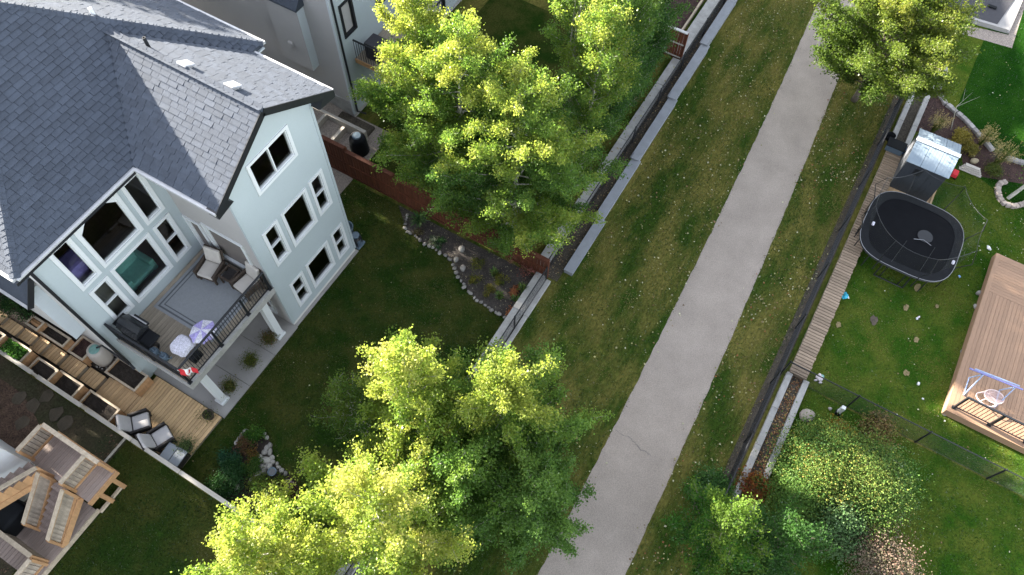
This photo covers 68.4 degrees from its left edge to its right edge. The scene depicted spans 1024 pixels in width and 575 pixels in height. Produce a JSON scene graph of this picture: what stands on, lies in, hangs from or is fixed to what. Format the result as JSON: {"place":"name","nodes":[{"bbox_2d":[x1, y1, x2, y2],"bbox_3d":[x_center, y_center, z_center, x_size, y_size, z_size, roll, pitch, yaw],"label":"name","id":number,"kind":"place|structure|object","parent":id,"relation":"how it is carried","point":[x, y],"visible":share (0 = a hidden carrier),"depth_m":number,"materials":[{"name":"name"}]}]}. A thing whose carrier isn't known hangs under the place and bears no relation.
{"place":"outdoors","nodes":[
{"label":"outdoors","id":0,"kind":"place"},
{"bbox_2d":[0,439,37,501],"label":"neighbour house","id":1,"kind":"structure","parent":0,"point":[12,460],"depth_m":23.82,"materials":[{"name":"white"}]},
{"bbox_2d":[0,356,125,574],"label":"side lawn","id":2,"kind":"structure","parent":0,"point":[15,377],"depth_m":26.62,"materials":[{"name":"green plant"}]},
{"bbox_2d":[0,378,44,449],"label":"mulch bed","id":3,"kind":"object","parent":2,"relation":"on","point":[11,413],"visible":0.5,"depth_m":26.29,"materials":[{"name":"brown soil"}]},
{"bbox_2d":[0,292,153,392],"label":"side bank","id":4,"kind":"structure","parent":0,"point":[19,322],"depth_m":27.46,"materials":[{"name":"soil"}]},
{"bbox_2d":[28,357,63,384],"bbox_3d":[-16.418,3.050,26.613,1.008,0.726,0.580,28,64,13],"label":"planter box","id":5,"kind":"object","parent":4,"relation":"on","point":[45,370],"visible":0.64,"depth_m":26.39,"materials":[{"name":"wood"}]},
{"bbox_2d":[0,311,107,390],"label":"garden stairs","id":6,"kind":"structure","parent":4,"relation":"on","point":[77,369],"depth_m":27.14,"materials":[{"name":"brown wood"}]},
{"bbox_2d":[39,322,74,352],"bbox_3d":[-16.373,1.835,27.165,1.272,0.626,0.424,28,64,13],"label":"planter box","id":7,"kind":"object","parent":4,"relation":"on","point":[58,338],"visible":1,"depth_m":26.94,"materials":[{"name":"wood"}]},
{"bbox_2d":[54,370,88,400],"bbox_3d":[-15.641,3.537,26.618,1.120,0.576,0.633,28,64,13],"label":"planter box","id":8,"kind":"object","parent":4,"relation":"on","point":[71,386],"visible":0.65,"depth_m":26.46,"materials":[{"name":"wood"}]},
{"bbox_2d":[12,441,268,574],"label":"lawn","id":9,"kind":"structure","parent":0,"point":[132,500],"depth_m":25.04,"materials":[{"name":"green plant"}]},
{"bbox_2d":[0,423,126,574],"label":"neighbour deck","id":10,"kind":"structure","parent":9,"relation":"on","point":[58,517],"depth_m":24.06,"materials":[{"name":"brown wood"}]},
{"bbox_2d":[0,499,25,535],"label":"covered grill","id":11,"kind":"object","parent":10,"relation":"on","point":[11,515],"visible":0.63,"depth_m":24.06,"materials":[{"name":"black fabric"}]},
{"bbox_2d":[170,478,370,574],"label":"aspen tree","id":12,"kind":"object","parent":9,"relation":"on","point":[244,543],"visible":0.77,"depth_m":18.55,"materials":[{"name":"green plant"}]},
{"bbox_2d":[154,249,358,417],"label":"patio","id":13,"kind":"structure","parent":0,"point":[247,339],"depth_m":27.85,"materials":[{"name":"concrete"}]},
{"bbox_2d":[117,248,285,405],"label":"raised deck","id":14,"kind":"structure","parent":13,"relation":"on","point":[167,328],"depth_m":25.26,"materials":[{"name":"wood"}]},
{"bbox_2d":[112,313,159,349],"bbox_3d":[-12.080,1.446,24.493,1.620,1.138,0.690,28,64,13],"label":"barbecue grill","id":15,"kind":"object","parent":14,"relation":"on","point":[136,328],"visible":0.93,"depth_m":24.09,"materials":[{"name":"black metal"}]},
{"bbox_2d":[104,272,272,384],"bbox_3d":[-10.658,0.612,24.997,3.155,1.110,4.150,28,64,13],"label":"deck railing","id":16,"kind":"object","parent":14,"relation":"on","point":[145,351],"visible":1,"depth_m":24.35,"materials":[{"name":"black metal"}]},
{"bbox_2d":[153,253,253,341],"bbox_3d":[-10.404,0.254,25.819,2.580,0.012,2.600,28,64,13],"label":"outdoor rug","id":17,"kind":"object","parent":14,"relation":"on","point":[189,299],"visible":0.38,"depth_m":25.70,"materials":[{"name":"grey fabric"}]},
{"bbox_2d":[192,244,227,285],"bbox_3d":[-10.326,-0.776,25.770,0.810,1.058,0.949,19,63,9],"label":"patio chair","id":18,"kind":"object","parent":17,"relation":"on","point":[211,265],"visible":0.99,"depth_m":25.72,"materials":[{"name":"white fabric"}]},
{"bbox_2d":[229,260,264,301],"bbox_3d":[-8.940,-0.254,25.512,0.810,1.058,0.949,35,66,17],"label":"patio chair","id":19,"kind":"object","parent":17,"relation":"on","point":[243,279],"visible":0.77,"depth_m":25.48,"materials":[{"name":"white fabric"}]},
{"bbox_2d":[130,181,504,571],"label":"lawn","id":20,"kind":"structure","parent":0,"point":[253,399],"depth_m":28.63,"materials":[{"name":"green plant"}]},
{"bbox_2d":[91,356,221,467],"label":"ground deck","id":21,"kind":"structure","parent":20,"relation":"on","point":[174,409],"depth_m":26.89,"materials":[{"name":"brown wood"}]},
{"bbox_2d":[79,389,125,425],"bbox_3d":[-14.426,4.272,26.529,1.438,0.546,0.602,28,64,13],"label":"planter box","id":22,"kind":"object","parent":21,"relation":"on","point":[101,406],"visible":0.76,"depth_m":26.38,"materials":[{"name":"wood"}]},
{"bbox_2d":[86,342,128,366],"bbox_3d":[-14.155,2.629,26.631,1.918,1.185,0.670,28,64,13],"label":"rain barrel","id":23,"kind":"object","parent":21,"relation":"on","point":[97,353],"visible":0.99,"depth_m":26.50,"materials":[{"name":"beige plastic"}]},
{"bbox_2d":[104,358,153,396],"bbox_3d":[-13.748,3.224,27.083,1.440,0.606,0.710,28,64,13],"label":"planter box","id":24,"kind":"object","parent":21,"relation":"on","point":[129,377],"visible":0.88,"depth_m":26.90,"materials":[{"name":"wood"}]},
{"bbox_2d":[114,408,151,437],"bbox_3d":[-13.072,4.684,26.085,0.945,0.983,0.769,-19,63,-11],"label":"lounge chair","id":25,"kind":"object","parent":21,"relation":"on","point":[135,422],"visible":0.93,"depth_m":26.08,"materials":[{"name":"fabric"}]},
{"bbox_2d":[135,421,177,452],"bbox_3d":[-12.198,5.174,25.834,0.945,0.983,0.770,-34,67,-18],"label":"lounge chair","id":26,"kind":"object","parent":21,"relation":"on","point":[159,437],"visible":0.98,"depth_m":25.85,"materials":[{"name":"fabric"}]},
{"bbox_2d":[159,442,190,468],"bbox_3d":[-11.557,5.780,25.842,0.780,0.410,0.580,24,64,12],"label":"storage box","id":27,"kind":"object","parent":21,"relation":"on","point":[170,455],"visible":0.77,"depth_m":25.67,"materials":[{"name":"fabric"}]},
{"bbox_2d":[216,433,301,507],"bbox_3d":[-8.570,6.487,25.906,3.180,0.001,2.415,28,64,13],"label":"rock bed","id":28,"kind":"object","parent":20,"relation":"on","point":[262,442],"visible":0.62,"depth_m":25.87,"materials":[{"name":"grey stone"}]},
{"bbox_2d":[209,449,246,505],"bbox_3d":[-9.657,6.320,25.477,1.367,0.932,1.879,-12,62,-7],"label":"bed plant","id":29,"kind":"object","parent":28,"relation":"on","point":[234,474],"visible":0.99,"depth_m":25.44,"materials":[{"name":"green plant"}]},
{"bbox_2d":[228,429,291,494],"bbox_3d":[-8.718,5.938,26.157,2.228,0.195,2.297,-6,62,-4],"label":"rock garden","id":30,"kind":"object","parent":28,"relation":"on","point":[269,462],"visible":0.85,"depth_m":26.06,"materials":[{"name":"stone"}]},
{"bbox_2d":[306,368,381,446],"bbox_3d":[-5.127,3.886,24.384,2.615,5.330,2.333,12,62,6],"label":"aspen tree","id":31,"kind":"object","parent":20,"relation":"on","point":[343,397],"visible":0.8,"depth_m":23.55,"materials":[{"name":"green plant"}]},
{"bbox_2d":[399,205,533,316],"bbox_3d":[-2.385,-1.063,30.171,6.805,0.001,2.257,28,64,13],"label":"flower bed","id":32,"kind":"object","parent":20,"relation":"on","point":[453,243],"visible":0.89,"depth_m":30.08,"materials":[{"name":"soil"}]},
{"bbox_2d":[361,0,591,242],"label":"lawn","id":33,"kind":"structure","parent":0,"point":[522,20],"depth_m":36.39,"materials":[{"name":"green plant"}]},
{"bbox_2d":[346,0,473,172],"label":"aspen tree","id":34,"kind":"object","parent":33,"relation":"on","point":[382,97],"visible":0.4,"depth_m":26.01,"materials":[{"name":"green plant"}]},
{"bbox_2d":[370,5,561,215],"bbox_3d":[-1.832,-5.704,27.081,6.433,9.938,6.438,28,64,13],"label":"aspen tree","id":35,"kind":"object","parent":33,"relation":"on","point":[458,56],"visible":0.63,"depth_m":25.20,"materials":[{"name":"green plant"}]},
{"bbox_2d":[398,51,630,258],"bbox_3d":[0.269,-4.202,26.720,6.929,9.201,7.294,-35,68,-18],"label":"aspen tree","id":36,"kind":"object","parent":33,"relation":"on","point":[526,103],"visible":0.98,"depth_m":25.44,"materials":[{"name":"green plant"}]},
{"bbox_2d":[465,45,577,198],"bbox_3d":[0.284,-5.542,28.156,5.006,7.968,4.934,28,64,13],"label":"aspen tree","id":37,"kind":"object","parent":33,"relation":"on","point":[528,57],"visible":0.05,"depth_m":25.54,"materials":[{"name":"green plant"}]},
{"bbox_2d":[539,0,609,131],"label":"aspen tree","id":38,"kind":"object","parent":33,"relation":"on","point":[550,33],"visible":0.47,"depth_m":27.20,"materials":[{"name":"green plant"}]},
{"bbox_2d":[0,0,1023,574],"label":"ground","id":39,"kind":"structure","parent":0,"point":[652,180],"depth_m":30.40,"materials":[{"name":"green plant"}]},
{"bbox_2d":[0,350,256,522],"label":"wooden fence","id":40,"kind":"object","parent":39,"relation":"on","point":[123,434],"visible":0.88,"depth_m":25.48,"materials":[{"name":"grey wood"}]},
{"bbox_2d":[0,0,355,377],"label":"house","id":41,"kind":"structure","parent":39,"relation":"on","point":[170,138],"depth_m":21.55,"materials":[{"name":"blue paint"}]},
{"bbox_2d":[49,238,101,291],"bbox_3d":[-12.722,-0.697,21.875,0.145,2.090,0.770,28,64,13],"label":"window","id":42,"kind":"structure","parent":41,"relation":"in","point":[96,272],"depth_m":22.07,"materials":[{"name":"white plastic"}]},
{"bbox_2d":[58,248,126,314],"bbox_3d":[-13.373,0.021,23.984,0.700,3.240,0.950,28,64,13],"label":"bed","id":43,"kind":"object","parent":41,"relation":"on","point":[75,265],"visible":0.2,"depth_m":22.95,"materials":[{"name":"purple fabric"}]},
{"bbox_2d":[74,193,143,267],"bbox_3d":[-12.032,-1.733,22.423,0.145,2.070,1.670,28,64,13],"label":"window","id":44,"kind":"structure","parent":41,"relation":"in","point":[116,198],"depth_m":22.88,"materials":[{"name":"white plastic"}]},
{"bbox_2d":[88,275,134,319],"bbox_3d":[-12.735,0.374,23.928,0.145,2.040,0.760,28,64,13],"label":"window","id":45,"kind":"structure","parent":41,"relation":"in","point":[106,279],"depth_m":23.88,"materials":[{"name":"white plastic"}]},
{"bbox_2d":[115,249,157,291],"bbox_3d":[-12.906,-0.669,25.569,0.950,1.140,1.200,28,64,13],"label":"sofa","id":46,"kind":"object","parent":41,"relation":"on","point":[135,269],"visible":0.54,"depth_m":25.59,"materials":[{"name":"teal fabric"}]},
{"bbox_2d":[110,232,173,302],"bbox_3d":[-12.048,-0.640,24.506,0.145,2.135,1.670,28,64,13],"label":"window","id":47,"kind":"structure","parent":41,"relation":"in","point":[147,236],"depth_m":24.72,"materials":[{"name":"white plastic"}]},
{"bbox_2d":[121,173,164,225],"bbox_3d":[-11.328,-2.764,23.035,0.145,2.050,0.790,28,64,13],"label":"window","id":48,"kind":"structure","parent":41,"relation":"in","point":[160,207],"depth_m":23.20,"materials":[{"name":"white plastic"}]},
{"bbox_2d":[152,212,191,261],"bbox_3d":[-11.352,-1.671,25.088,0.145,2.100,0.735,28,64,13],"label":"window","id":49,"kind":"structure","parent":41,"relation":"in","point":[167,216],"depth_m":25.08,"materials":[{"name":"white plastic"}]},
{"bbox_2d":[245,124,297,195],"bbox_3d":[-7.197,-3.821,22.527,0.145,1.420,1.860,28,64,13],"label":"window","id":50,"kind":"structure","parent":41,"relation":"in","point":[260,189],"depth_m":22.73,"materials":[{"name":"white plastic"}]},
{"bbox_2d":[261,219,291,266],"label":"window","id":51,"kind":"structure","parent":41,"relation":"in","point":[275,223],"depth_m":24.87,"materials":[{"name":"white plastic"}]},
{"bbox_2d":[280,187,317,247],"bbox_3d":[-7.195,-2.363,25.389,0.145,1.980,1.285,28,64,13],"label":"window","id":52,"kind":"structure","parent":41,"relation":"in","point":[304,193],"depth_m":25.56,"materials":[{"name":"white plastic"}]},
{"bbox_2d":[308,168,332,216],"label":"window","id":53,"kind":"structure","parent":41,"relation":"in","point":[321,211],"depth_m":25.85,"materials":[{"name":"white plastic"}]},
{"bbox_2d":[181,0,460,116],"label":"stucco house","id":54,"kind":"structure","parent":39,"relation":"on","point":[312,39],"depth_m":31.08,"materials":[{"name":"grey paint"}]},
{"bbox_2d":[352,0,443,86],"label":"neighbour balcony","id":55,"kind":"structure","parent":54,"relation":"attached to","point":[361,58],"depth_m":31.30,"materials":[{"name":"black metal"}]},
{"bbox_2d":[312,107,374,150],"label":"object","id":56,"kind":"structure","parent":39,"relation":"on","point":[341,127],"depth_m":32.95,"materials":[{"name":"grey concrete"}]},
{"bbox_2d":[322,102,387,193],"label":"gravel bank","id":57,"kind":"structure","parent":39,"relation":"on","point":[343,180],"depth_m":32.94,"materials":[{"name":"grey gravel"}]},
{"bbox_2d":[251,414,480,574],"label":"aspen tree","id":58,"kind":"object","parent":39,"relation":"on","point":[359,498],"visible":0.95,"depth_m":18.96,"materials":[{"name":"green plant"}]},
{"bbox_2d":[333,324,483,485],"bbox_3d":[-3.005,3.556,22.370,4.437,9.256,4.718,28,64,13],"label":"aspen tree","id":59,"kind":"object","parent":39,"relation":"on","point":[403,371],"visible":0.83,"depth_m":20.62,"materials":[{"name":"green plant"}]},
{"bbox_2d":[321,135,549,277],"bbox_3d":[-3.180,-3.248,30.193,10.640,2.065,0.180,28,64,13],"label":"board fence","id":60,"kind":"object","parent":39,"relation":"on","point":[343,159],"visible":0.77,"depth_m":30.45,"materials":[{"name":"brown wood"}]},
{"bbox_2d":[335,272,544,574],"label":"garden wall","id":61,"kind":"structure","parent":39,"relation":"on","point":[514,310],"depth_m":28.72,"materials":[{"name":"concrete"}]},
{"bbox_2d":[345,266,547,574],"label":"chain link fence","id":62,"kind":"object","parent":39,"relation":"on","point":[512,321],"visible":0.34,"depth_m":28.39,"materials":[{"name":"black metal"}]},
{"bbox_2d":[354,279,550,574],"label":"kerb strip","id":63,"kind":"object","parent":39,"relation":"on","point":[536,299],"visible":0.18,"depth_m":28.99,"materials":[{"name":"concrete"}]},
{"bbox_2d":[385,418,526,563],"bbox_3d":[-1.420,5.964,22.617,5.320,6.562,4.280,-4,61,-3],"label":"aspen tree","id":64,"kind":"object","parent":39,"relation":"on","point":[454,465],"visible":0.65,"depth_m":20.98,"materials":[{"name":"green plant"}]},
{"bbox_2d":[418,335,614,522],"bbox_3d":[-0.246,4.023,22.927,6.396,7.924,6.045,28,64,13],"label":"aspen tree","id":65,"kind":"object","parent":39,"relation":"on","point":[501,400],"visible":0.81,"depth_m":21.10,"materials":[{"name":"green plant"}]},
{"bbox_2d":[436,431,596,574],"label":"aspen tree","id":66,"kind":"object","parent":39,"relation":"on","point":[533,515],"visible":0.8,"depth_m":21.01,"materials":[{"name":"green plant"}]},
{"bbox_2d":[554,0,641,169],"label":"columnar aspen","id":67,"kind":"object","parent":39,"relation":"on","point":[601,33],"visible":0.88,"depth_m":27.14,"materials":[{"name":"green plant"}]},
{"bbox_2d":[537,57,679,264],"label":"garden wall","id":68,"kind":"structure","parent":39,"relation":"on","point":[645,104],"depth_m":33.29,"materials":[{"name":"concrete"}]},
{"bbox_2d":[561,0,661,143],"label":"columnar aspen","id":69,"kind":"object","parent":39,"relation":"on","point":[619,106],"visible":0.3,"depth_m":27.50,"materials":[{"name":"green plant"}]},
{"bbox_2d":[588,0,664,118],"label":"columnar aspen","id":70,"kind":"object","parent":39,"relation":"on","point":[646,75],"visible":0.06,"depth_m":29.75,"materials":[{"name":"green plant"}]},
{"bbox_2d":[548,0,737,281],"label":"dirt strip","id":71,"kind":"object","parent":39,"relation":"on","point":[581,233],"visible":0.33,"depth_m":32.11,"materials":[{"name":"brown soil"}]},
{"bbox_2d":[549,0,724,268],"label":"chain link fence","id":72,"kind":"object","parent":71,"relation":"on","point":[702,31],"visible":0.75,"depth_m":33.55,"materials":[{"name":"black metal"}]},
{"bbox_2d":[564,0,736,275],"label":"retaining wall","id":73,"kind":"structure","parent":39,"relation":"on","point":[593,232],"depth_m":33.05,"materials":[{"name":"grey concrete"}]},
{"bbox_2d":[629,0,680,100],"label":"columnar aspen","id":74,"kind":"object","parent":39,"relation":"on","point":[665,37],"visible":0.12,"depth_m":30.47,"materials":[{"name":"green plant"}]},
{"bbox_2d":[644,0,697,75],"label":"columnar aspen","id":75,"kind":"object","parent":39,"relation":"on","point":[668,16],"visible":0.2,"depth_m":30.70,"materials":[{"name":"green plant"}]},
{"bbox_2d":[663,26,688,59],"bbox_3d":[7.336,-11.436,35.062,1.530,1.760,0.160,28,64,13],"label":"fence panel","id":76,"kind":"object","parent":39,"relation":"on","point":[681,44],"visible":0.45,"depth_m":34.85,"materials":[{"name":"brown wood"}]},
{"bbox_2d":[544,0,841,453],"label":"fallen leaves","id":77,"kind":"object","parent":39,"relation":"on","point":[702,169],"visible":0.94,"depth_m":32.76,"materials":[{"name":"yellow plant"}]},
{"bbox_2d":[673,0,720,54],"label":"garden wall","id":78,"kind":"structure","parent":39,"relation":"on","point":[700,19],"depth_m":36.65,"materials":[{"name":"concrete"}]},
{"bbox_2d":[678,459,743,503],"bbox_3d":[6.771,6.737,25.301,1.883,1.414,2.124,-33,67,-17],"label":"dark shrub","id":79,"kind":"object","parent":39,"relation":"on","point":[713,476],"visible":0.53,"depth_m":25.23,"materials":[{"name":"green plant"}]},
{"bbox_2d":[657,472,776,574],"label":"tree","id":80,"kind":"object","parent":39,"relation":"on","point":[727,531],"visible":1,"depth_m":21.96,"materials":[{"name":"green plant"}]},
{"bbox_2d":[730,465,775,508],"bbox_3d":[8.300,6.752,25.672,1.542,0.799,1.642,-29,66,-16],"label":"shrub","id":81,"kind":"object","parent":39,"relation":"on","point":[755,481],"visible":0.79,"depth_m":25.68,"materials":[{"name":"brown plant"}]},
{"bbox_2d":[626,1,895,574],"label":"grass","id":82,"kind":"structure","parent":39,"relation":"on","point":[742,425],"depth_m":30.01,"materials":[{"name":"green plant"}]},
{"bbox_2d":[629,83,897,574],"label":"fallen leaves","id":83,"kind":"object","parent":39,"relation":"on","point":[769,304],"visible":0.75,"depth_m":29.59,"materials":[{"name":"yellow plant"}]},
{"bbox_2d":[723,95,904,484],"bbox_3d":[13.152,-1.743,30.858,0.450,0.001,23.500,28,64,13],"label":"dirt strip","id":84,"kind":"object","parent":39,"relation":"on","point":[762,394],"visible":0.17,"depth_m":29.46,"materials":[{"name":"brown soil"}]},
{"bbox_2d":[723,98,902,495],"bbox_3d":[12.904,-1.659,30.121,0.066,1.220,23.566,28,64,13],"label":"chain link fence","id":85,"kind":"object","parent":84,"relation":"on","point":[835,243],"visible":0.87,"depth_m":28.89,"materials":[{"name":"black metal"}]},
{"bbox_2d":[730,68,941,514],"bbox_3d":[13.820,-1.415,30.641,0.860,0.305,25.500,28,64,13],"label":"concrete trough","id":86,"kind":"object","parent":39,"relation":"on","point":[905,128],"visible":0.57,"depth_m":27.34,"materials":[{"name":"grey concrete"}]},
{"bbox_2d":[789,151,901,379],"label":"plank walkway","id":87,"kind":"structure","parent":39,"relation":"on","point":[822,318],"depth_m":29.70,"materials":[{"name":"brown wood"}]},
{"bbox_2d":[809,0,988,106],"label":"ash tree","id":88,"kind":"object","parent":39,"relation":"on","point":[920,51],"visible":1,"depth_m":30.12,"materials":[{"name":"green plant"}]},
{"bbox_2d":[780,361,1023,495],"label":"chain link fence","id":89,"kind":"object","parent":39,"relation":"on","point":[917,440],"visible":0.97,"depth_m":26.39,"materials":[{"name":"black metal"}]},
{"bbox_2d":[913,90,1023,183],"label":"mulch bed","id":90,"kind":"object","parent":39,"relation":"on","point":[937,104],"visible":0.52,"depth_m":33.67,"materials":[{"name":"brown soil"}]},
{"bbox_2d":[944,0,1022,33],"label":"concrete pad","id":91,"kind":"object","parent":39,"relation":"on","point":[1001,17],"visible":0.57,"depth_m":37.45,"materials":[{"name":"white concrete"}]},
{"bbox_2d":[962,0,1023,47],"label":"pebble border","id":92,"kind":"object","parent":39,"relation":"on","point":[1007,40],"visible":0.6,"depth_m":36.89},
{"bbox_2d":[538,0,855,574],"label":"path","id":93,"kind":"structure","parent":0,"point":[642,448],"depth_m":28.71,"materials":[{"name":"grey concrete"}]},
{"bbox_2d":[723,389,1023,574],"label":"lawn","id":94,"kind":"structure","parent":0,"point":[994,536],"depth_m":25.58,"materials":[{"name":"green plant"}]},
{"bbox_2d":[742,486,840,574],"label":"tree","id":95,"kind":"object","parent":94,"relation":"on","point":[794,535],"visible":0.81,"depth_m":22.82,"materials":[{"name":"green plant"}]},
{"bbox_2d":[758,445,850,541],"bbox_3d":[9.737,6.870,24.945,3.358,2.023,3.815,28,64,13],"label":"shrub","id":96,"kind":"object","parent":94,"relation":"on","point":[783,488],"visible":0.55,"depth_m":24.88,"materials":[{"name":"green plant"}]},
{"bbox_2d":[755,399,878,524],"bbox_3d":[10.530,5.908,25.188,4.617,2.566,4.696,28,64,13],"label":"shrub","id":97,"kind":"object","parent":94,"relation":"on","point":[821,459],"visible":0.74,"depth_m":25.12,"materials":[{"name":"green plant"}]},
{"bbox_2d":[797,484,881,574],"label":"silver shrub","id":98,"kind":"object","parent":94,"relation":"on","point":[838,519],"visible":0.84,"depth_m":24.48,"materials":[{"name":"grey plant"}]},
{"bbox_2d":[796,417,939,549],"bbox_3d":[11.945,6.312,24.933,4.707,2.668,4.786,-5,62,-4],"label":"shrub","id":99,"kind":"object","parent":94,"relation":"on","point":[884,475],"visible":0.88,"depth_m":24.67,"materials":[{"name":"green plant"}]},
{"bbox_2d":[854,403,902,450],"bbox_3d":[12.943,5.046,26.595,1.755,0.985,2.219,28,64,13],"label":"shrub","id":100,"kind":"object","parent":94,"relation":"on","point":[883,423],"visible":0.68,"depth_m":26.60,"materials":[{"name":"brown plant"}]},
{"bbox_2d":[838,516,940,574],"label":"pink shrub","id":101,"kind":"object","parent":94,"relation":"on","point":[898,562],"visible":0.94,"depth_m":24.23,"materials":[{"name":"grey plant"}]},
{"bbox_2d":[727,23,1023,574],"bbox_3d":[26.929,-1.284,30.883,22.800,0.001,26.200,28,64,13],"label":"lawn","id":102,"kind":"structure","parent":0,"point":[886,339],"depth_m":28.97,"materials":[{"name":"green plant"}]},
{"bbox_2d":[887,186,936,203],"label":"shed platform","id":103,"kind":"structure","parent":102,"relation":"on","point":[930,199],"depth_m":32.08,"materials":[{"name":"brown wood"}]},
{"bbox_2d":[890,128,961,201],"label":"garden shed","id":104,"kind":"structure","parent":103,"relation":"on","point":[936,156],"depth_m":30.84,"materials":[{"name":"silver metal"}]},
{"bbox_2d":[854,170,987,291],"bbox_3d":[15.985,-2.252,29.795,4.326,2.452,4.322,28,64,13],"label":"trampoline","id":105,"kind":"object","parent":102,"relation":"on","point":[906,234],"visible":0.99,"depth_m":30.04,"materials":[{"name":"black fabric"}]},
{"bbox_2d":[941,253,1023,453],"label":"composite deck","id":106,"kind":"structure","parent":102,"relation":"on","point":[993,344],"depth_m":28.13,"materials":[{"name":"brown wood"}]},
{"bbox_2d":[951,396,1023,443],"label":"deck railing","id":107,"kind":"object","parent":106,"relation":"on","point":[993,422],"visible":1,"depth_m":26.39,"materials":[{"name":"black metal"}]},
{"bbox_2d":[957,7,1023,208],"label":"lawn","id":108,"kind":"structure","parent":0,"point":[1008,79],"depth_m":34.95,"materials":[{"name":"green plant"}]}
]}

